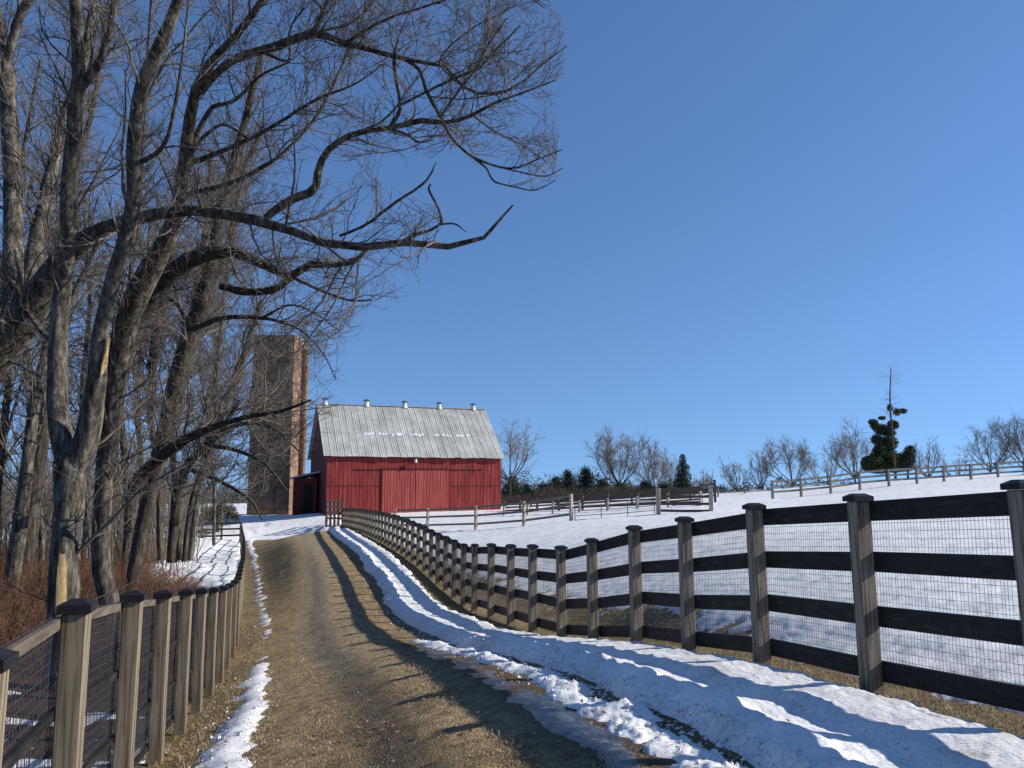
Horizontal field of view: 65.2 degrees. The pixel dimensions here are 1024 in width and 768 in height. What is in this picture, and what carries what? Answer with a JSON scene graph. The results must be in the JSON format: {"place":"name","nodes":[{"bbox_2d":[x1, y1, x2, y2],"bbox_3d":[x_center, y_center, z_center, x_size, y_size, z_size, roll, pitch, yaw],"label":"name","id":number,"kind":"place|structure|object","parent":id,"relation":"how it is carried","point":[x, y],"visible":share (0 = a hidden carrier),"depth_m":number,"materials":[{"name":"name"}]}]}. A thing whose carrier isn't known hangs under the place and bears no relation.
{"place":"outdoors","nodes":[
{"label":"outdoors","id":0,"kind":"place"},
{"bbox_2d":[242,531,677,767],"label":"driveway","id":1,"kind":"structure","parent":0,"point":[312,576],"depth_m":7.48,"materials":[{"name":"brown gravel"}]},
{"bbox_2d":[302,595,409,767],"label":"pebbles","id":2,"kind":"object","parent":1,"relation":"on","point":[355,707],"visible":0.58,"depth_m":6.77,"materials":[{"name":"brown gravel"}]},
{"bbox_2d":[0,517,1023,767],"bbox_3d":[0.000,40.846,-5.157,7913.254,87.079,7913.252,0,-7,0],"label":"ground","id":3,"kind":"structure","parent":0,"point":[270,555],"depth_m":11.41,"materials":[{"name":"brown plant"}]},
{"bbox_2d":[0,17,71,527],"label":"bare tree","id":4,"kind":"object","parent":3,"relation":"on","point":[5,431],"visible":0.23,"depth_m":24.52,"materials":[{"name":"brown plant"}]},
{"bbox_2d":[0,219,77,485],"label":"bare tree","id":5,"kind":"object","parent":3,"relation":"on","point":[21,406],"visible":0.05,"depth_m":43.76,"materials":[{"name":"brown plant"}]},
{"bbox_2d":[27,177,97,490],"bbox_3d":[-23.930,-0.870,42.369,5.071,21.067,4.702,0,-7,0],"label":"bare tree","id":6,"kind":"object","parent":3,"relation":"on","point":[70,408],"visible":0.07,"depth_m":42.37,"materials":[{"name":"brown plant"}]},
{"bbox_2d":[0,188,128,576],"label":"bare tree","id":7,"kind":"object","parent":3,"relation":"on","point":[42,541],"visible":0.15,"depth_m":23.76,"materials":[{"name":"brown plant"}]},
{"bbox_2d":[0,0,153,587],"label":"bare tree","id":8,"kind":"object","parent":3,"relation":"on","point":[40,464],"visible":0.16,"depth_m":21.23,"materials":[{"name":"brown plant"}]},
{"bbox_2d":[0,0,166,604],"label":"bare tree","id":9,"kind":"object","parent":3,"relation":"on","point":[17,542],"visible":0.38,"depth_m":19.02,"materials":[{"name":"brown plant"}]},
{"bbox_2d":[10,165,163,562],"bbox_3d":[-19.678,-1.219,36.215,7.053,19.383,5.899,0,-7,0],"label":"bare tree","id":10,"kind":"object","parent":3,"relation":"on","point":[85,339],"visible":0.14,"depth_m":36.29,"materials":[{"name":"brown plant"}]},
{"bbox_2d":[0,536,223,680],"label":"brush","id":11,"kind":"object","parent":3,"relation":"on","point":[148,583],"visible":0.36,"depth_m":18.42,"materials":[{"name":"brown plant"}]},
{"bbox_2d":[0,421,240,579],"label":"undergrowth","id":12,"kind":"object","parent":3,"relation":"on","point":[6,517],"visible":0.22,"depth_m":39.93,"materials":[{"name":"brown plant"}]},
{"bbox_2d":[0,525,245,767],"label":"board fence","id":13,"kind":"object","parent":3,"relation":"on","point":[73,690],"visible":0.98,"depth_m":5.10,"materials":[{"name":"brown wood"}]},
{"bbox_2d":[93,184,179,503],"bbox_3d":[-18.033,-0.572,38.238,4.982,18.590,5.268,3,-8,-25],"label":"bare tree","id":14,"kind":"object","parent":3,"relation":"on","point":[139,411],"visible":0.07,"depth_m":37.96,"materials":[{"name":"brown plant"}]},
{"bbox_2d":[68,0,217,581],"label":"bare tree","id":15,"kind":"object","parent":3,"relation":"on","point":[126,539],"visible":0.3,"depth_m":25.64,"materials":[{"name":"brown plant"}]},
{"bbox_2d":[0,0,306,691],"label":"bare tree","id":16,"kind":"object","parent":3,"relation":"on","point":[74,454],"visible":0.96,"depth_m":11.72,"materials":[{"name":"grey plant"}]},
{"bbox_2d":[167,522,241,540],"bbox_3d":[-21.620,10.749,54.291,6.454,2.769,1.841,-2,-8,18],"label":"paddock fence","id":17,"kind":"object","parent":3,"relation":"on","point":[221,531],"visible":0.39,"depth_m":53.65,"materials":[{"name":"brown wood"}]},
{"bbox_2d":[73,98,339,562],"bbox_3d":[-10.738,-2.244,27.697,11.130,16.694,6.112,-6,-9,38],"label":"bare tree","id":18,"kind":"object","parent":3,"relation":"on","point":[176,551],"visible":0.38,"depth_m":26.88,"materials":[{"name":"brown plant"}]},
{"bbox_2d":[155,663,257,765],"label":"grass","id":19,"kind":"structure","parent":3,"relation":"on","point":[211,697],"depth_m":8.79,"materials":[{"name":"brown plant"}]},
{"bbox_2d":[135,558,284,767],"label":"dry grass","id":20,"kind":"structure","parent":3,"relation":"on","point":[169,750],"depth_m":8.95,"materials":[{"name":"beige plant"}]},
{"bbox_2d":[90,8,336,590],"bbox_3d":[-7.382,-1.628,19.625,7.445,15.628,4.735,-4,-8,26],"label":"bare tree","id":21,"kind":"object","parent":3,"relation":"on","point":[178,383],"visible":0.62,"depth_m":19.69,"materials":[{"name":"brown plant"}]},
{"bbox_2d":[198,502,240,531],"bbox_3d":[-21.677,9.905,59.256,2.804,2.398,2.114,0,-7,0],"label":"shrub","id":22,"kind":"object","parent":3,"relation":"on","point":[231,514],"visible":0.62,"depth_m":59.22,"materials":[{"name":"green plant"}]},
{"bbox_2d":[30,186,416,573],"bbox_3d":[-5.427,1.169,15.512,8.332,10.170,3.517,-3,-8,22],"label":"bare tree","id":23,"kind":"object","parent":3,"relation":"on","point":[183,264],"visible":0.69,"depth_m":15.76,"materials":[{"name":"brown plant"}]},
{"bbox_2d":[167,111,291,560],"bbox_3d":[-12.699,-2.373,35.059,6.359,19.740,4.933,2,-8,-16],"label":"bare tree","id":24,"kind":"object","parent":3,"relation":"on","point":[193,530],"visible":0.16,"depth_m":34.16,"materials":[{"name":"grey plant"}]},
{"bbox_2d":[186,266,273,544],"bbox_3d":[-15.943,0.511,44.395,5.512,16.575,5.615,0,-7,0],"label":"bare tree","id":25,"kind":"object","parent":3,"relation":"on","point":[214,521],"visible":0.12,"depth_m":43.97,"materials":[{"name":"grey plant"}]},
{"bbox_2d":[247,335,310,514],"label":"silo tower","id":26,"kind":"structure","parent":3,"relation":"on","point":[277,499],"depth_m":76.27,"materials":[{"name":"brick"}]},
{"bbox_2d":[0,0,564,418],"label":"bare tree","id":27,"kind":"object","parent":3,"relation":"on","point":[16,337],"visible":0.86,"depth_m":12.17,"materials":[{"name":"grey plant"}]},
{"bbox_2d":[289,471,319,514],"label":"lean to shed","id":28,"kind":"object","parent":3,"relation":"on","point":[305,493],"visible":0.62,"depth_m":66.85,"materials":[{"name":"red wood"}]},
{"bbox_2d":[303,484,311,513],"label":"door","id":29,"kind":"structure","parent":28,"relation":"in","point":[307,495],"depth_m":66.79,"materials":[{"name":"black wood"}]},
{"bbox_2d":[69,0,567,649],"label":"bare tree","id":30,"kind":"object","parent":3,"relation":"on","point":[125,324],"visible":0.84,"depth_m":13.26,"materials":[{"name":"grey plant"}]},
{"bbox_2d":[325,500,343,526],"bbox_3d":[-13.027,9.585,59.000,0.236,2.058,2.721,-2,-7,14],"label":"paddock fence","id":31,"kind":"object","parent":3,"relation":"on","point":[334,517],"visible":0.92,"depth_m":58.67,"materials":[{"name":"grey wood"}]},
{"bbox_2d":[307,398,504,514],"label":"barn","id":32,"kind":"structure","parent":3,"relation":"on","point":[381,458],"depth_m":67.17,"materials":[{"name":"red wood"}]},
{"bbox_2d":[382,470,414,512],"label":"door","id":33,"kind":"structure","parent":32,"relation":"in","point":[394,482],"depth_m":65.39,"materials":[{"name":"red wood"}]},
{"bbox_2d":[415,470,447,511],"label":"door","id":34,"kind":"structure","parent":32,"relation":"in","point":[426,496],"depth_m":66.40,"materials":[{"name":"red wood"}]},
{"bbox_2d":[6,463,834,503],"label":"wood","id":35,"kind":"object","parent":3,"relation":"on","point":[730,490],"visible":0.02,"depth_m":154.43,"materials":[{"name":"brown plant"}]},
{"bbox_2d":[3,464,852,504],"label":"evergreens","id":36,"kind":"object","parent":3,"relation":"on","point":[535,487],"visible":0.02,"depth_m":154.07,"materials":[{"name":"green plant"}]},
{"bbox_2d":[375,540,546,635],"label":"fence line grass","id":37,"kind":"structure","parent":3,"relation":"on","point":[452,598],"depth_m":18.97,"materials":[{"name":"brown plant"}]},
{"bbox_2d":[5,588,940,767],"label":"fallen leaves","id":38,"kind":"object","parent":3,"relation":"on","point":[270,737],"visible":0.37,"depth_m":7.45,"materials":[{"name":"brown plant"}]},
{"bbox_2d":[394,494,572,529],"bbox_3d":[-2.302,7.310,43.665,0.574,2.715,15.235,6,-10,-41],"label":"paddock fence","id":39,"kind":"object","parent":3,"relation":"on","point":[524,511],"visible":0.74,"depth_m":41.98,"materials":[{"name":"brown wood"}]},
{"bbox_2d":[2,473,1023,767],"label":"snow","id":40,"kind":"structure","parent":3,"relation":"on","point":[830,725],"depth_m":8.41,"materials":[{"name":"white snow"}]},
{"bbox_2d":[496,412,543,494],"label":"bare tree","id":41,"kind":"object","parent":40,"relation":"on","point":[510,452],"visible":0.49,"depth_m":91.38,"materials":[{"name":"brown plant"}]},
{"bbox_2d":[656,448,679,487],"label":"bare tree","id":42,"kind":"object","parent":40,"relation":"on","point":[671,472],"visible":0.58,"depth_m":115.06,"materials":[{"name":"brown plant"}]},
{"bbox_2d":[898,434,946,476],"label":"bare tree","id":43,"kind":"object","parent":40,"relation":"on","point":[918,464],"visible":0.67,"depth_m":97.22,"materials":[{"name":"brown plant"}]},
{"bbox_2d":[949,423,1023,471],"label":"bare tree","id":44,"kind":"object","parent":40,"relation":"on","point":[986,451],"visible":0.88,"depth_m":91.36,"materials":[{"name":"brown plant"}]},
{"bbox_2d":[985,405,1023,470],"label":"bare tree","id":45,"kind":"object","parent":40,"relation":"on","point":[997,429],"visible":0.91,"depth_m":89.75,"materials":[{"name":"brown plant"}]},
{"bbox_2d":[501,477,524,497],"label":"cedar tree","id":46,"kind":"object","parent":3,"relation":"on","point":[514,490],"visible":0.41,"depth_m":102.53,"materials":[{"name":"green plant"}]},
{"bbox_2d":[411,646,645,767],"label":"ice","id":47,"kind":"structure","parent":3,"relation":"on","point":[563,722],"depth_m":5.32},
{"bbox_2d":[521,483,535,495],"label":"cedar tree","id":48,"kind":"object","parent":3,"relation":"on","point":[526,488],"visible":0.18,"depth_m":106.61,"materials":[{"name":"green plant"}]},
{"bbox_2d":[530,484,547,496],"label":"cedar tree","id":49,"kind":"object","parent":3,"relation":"on","point":[541,485],"visible":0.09,"depth_m":103.10,"materials":[{"name":"green plant"}]},
{"bbox_2d":[545,476,565,497],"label":"cedar tree","id":50,"kind":"object","parent":3,"relation":"on","point":[556,483],"visible":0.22,"depth_m":100.11,"materials":[{"name":"green plant"}]},
{"bbox_2d":[560,469,577,497],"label":"cedar tree","id":51,"kind":"object","parent":3,"relation":"on","point":[567,479],"visible":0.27,"depth_m":103.30,"materials":[{"name":"green plant"}]},
{"bbox_2d":[575,466,596,492],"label":"cedar tree","id":52,"kind":"object","parent":3,"relation":"on","point":[585,476],"visible":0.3,"depth_m":106.38,"materials":[{"name":"green plant"}]},
{"bbox_2d":[505,491,690,504],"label":"paddock fence","id":53,"kind":"object","parent":3,"relation":"on","point":[631,493],"visible":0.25,"depth_m":70.98,"materials":[{"name":"brown wood"}]},
{"bbox_2d":[503,486,700,510],"bbox_3d":[5.579,8.912,58.917,18.033,2.744,1.380,-6,-10,42],"label":"paddock fence","id":54,"kind":"object","parent":3,"relation":"on","point":[583,498],"visible":0.56,"depth_m":57.28,"materials":[{"name":"brown wood"}]},
{"bbox_2d":[591,478,612,494],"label":"cedar tree","id":55,"kind":"object","parent":3,"relation":"on","point":[600,483],"visible":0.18,"depth_m":100.93,"materials":[{"name":"green plant"}]},
{"bbox_2d":[503,491,701,515],"bbox_3d":[5.309,8.269,52.197,15.809,2.600,0.325,-6,-10,42],"label":"paddock fence","id":56,"kind":"object","parent":3,"relation":"on","point":[637,503],"visible":0.5,"depth_m":51.39,"materials":[{"name":"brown wood"}]},
{"bbox_2d":[501,484,713,503],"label":"brush","id":57,"kind":"object","parent":3,"relation":"on","point":[556,492],"visible":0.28,"depth_m":82.21,"materials":[{"name":"plant"}]},
{"bbox_2d":[584,422,655,484],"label":"bare tree","id":58,"kind":"object","parent":3,"relation":"on","point":[608,460],"visible":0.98,"depth_m":106.91,"materials":[{"name":"brown plant"}]},
{"bbox_2d":[615,482,631,494],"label":"cedar tree","id":59,"kind":"object","parent":3,"relation":"on","point":[622,483],"visible":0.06,"depth_m":105.08,"materials":[{"name":"green plant"}]},
{"bbox_2d":[634,480,655,489],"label":"cedar tree","id":60,"kind":"object","parent":3,"relation":"on","point":[645,483],"visible":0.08,"depth_m":103.62,"materials":[{"name":"green plant"}]},
{"bbox_2d":[630,440,674,487],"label":"bare tree","id":61,"kind":"object","parent":3,"relation":"on","point":[653,464],"visible":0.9,"depth_m":109.05,"materials":[{"name":"brown plant"}]},
{"bbox_2d":[656,482,670,491],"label":"cedar tree","id":62,"kind":"object","parent":3,"relation":"on","point":[663,485],"visible":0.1,"depth_m":100.85,"materials":[{"name":"green plant"}]},
{"bbox_2d":[673,454,691,492],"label":"cedar tree","id":63,"kind":"object","parent":3,"relation":"on","point":[681,476],"visible":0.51,"depth_m":104.11,"materials":[{"name":"green plant"}]},
{"bbox_2d":[342,479,1023,711],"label":"board fence","id":64,"kind":"object","parent":3,"relation":"on","point":[865,612],"visible":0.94,"depth_m":7.01,"materials":[{"name":"brown wood"}]},
{"bbox_2d":[656,488,712,514],"bbox_3d":[8.173,5.781,37.894,2.644,1.659,0.246,-2,-7,14],"label":"paddock fence","id":65,"kind":"object","parent":3,"relation":"on","point":[659,503],"visible":0.79,"depth_m":38.02,"materials":[{"name":"brown wood"}]},
{"bbox_2d":[574,500,654,519],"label":"tube gate","id":66,"kind":"structure","parent":65,"relation":"attached to","point":[601,509],"depth_m":38.18,"materials":[{"name":"grey metal"}]},
{"bbox_2d":[692,468,713,487],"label":"bare tree","id":67,"kind":"object","parent":3,"relation":"on","point":[703,482],"visible":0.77,"depth_m":111.10,"materials":[{"name":"brown plant"}]},
{"bbox_2d":[700,480,716,502],"bbox_3d":[13.298,7.573,54.484,0.195,2.027,10.267,-1,-7,8],"label":"paddock fence","id":68,"kind":"object","parent":3,"relation":"on","point":[714,487],"visible":0.48,"depth_m":49.57,"materials":[{"name":"grey wood"}]},
{"bbox_2d":[715,454,756,490],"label":"bare tree","id":69,"kind":"object","parent":3,"relation":"on","point":[731,479],"visible":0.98,"depth_m":101.17,"materials":[{"name":"brown plant"}]},
{"bbox_2d":[717,489,770,496],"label":"paddock fence","id":70,"kind":"object","parent":3,"relation":"on","point":[718,493],"visible":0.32,"depth_m":72.28,"materials":[{"name":"grey wood"}]},
{"bbox_2d":[744,446,770,489],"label":"bare tree","id":71,"kind":"object","parent":3,"relation":"on","point":[761,481],"visible":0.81,"depth_m":99.10,"materials":[{"name":"brown plant"}]},
{"bbox_2d":[748,433,819,487],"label":"bare tree","id":72,"kind":"object","parent":3,"relation":"on","point":[802,452],"visible":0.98,"depth_m":97.35,"materials":[{"name":"brown plant"}]},
{"bbox_2d":[805,448,848,484],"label":"bare tree","id":73,"kind":"object","parent":3,"relation":"on","point":[827,470],"visible":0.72,"depth_m":99.38,"materials":[{"name":"brown plant"}]},
{"bbox_2d":[816,415,873,481],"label":"bare tree","id":74,"kind":"object","parent":3,"relation":"on","point":[842,446],"visible":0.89,"depth_m":94.80,"materials":[{"name":"brown plant"}]},
{"bbox_2d":[860,404,907,478],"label":"pine tree","id":75,"kind":"object","parent":3,"relation":"on","point":[880,457],"visible":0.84,"depth_m":85.36,"materials":[{"name":"green plant"}]},
{"bbox_2d":[880,366,905,478],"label":"dead tree","id":76,"kind":"object","parent":3,"relation":"on","point":[892,436],"visible":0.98,"depth_m":82.07,"materials":[{"name":"brown plant"}]},
{"bbox_2d":[771,461,1023,498],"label":"paddock fence","id":77,"kind":"object","parent":3,"relation":"on","point":[916,478],"visible":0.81,"depth_m":61.00,"materials":[{"name":"grey wood"}]},
{"bbox_2d":[897,444,917,477],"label":"cedar tree","id":78,"kind":"object","parent":3,"relation":"on","point":[908,454],"visible":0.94,"depth_m":83.12,"materials":[{"name":"green plant"}]},
{"bbox_2d":[938,455,984,476],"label":"bare tree","id":79,"kind":"object","parent":3,"relation":"on","point":[958,461],"visible":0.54,"depth_m":109.24,"materials":[{"name":"brown plant"}]},
{"bbox_2d":[0,0,1023,500],"label":"sky","id":80,"kind":"structure","parent":0,"point":[756,211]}
]}

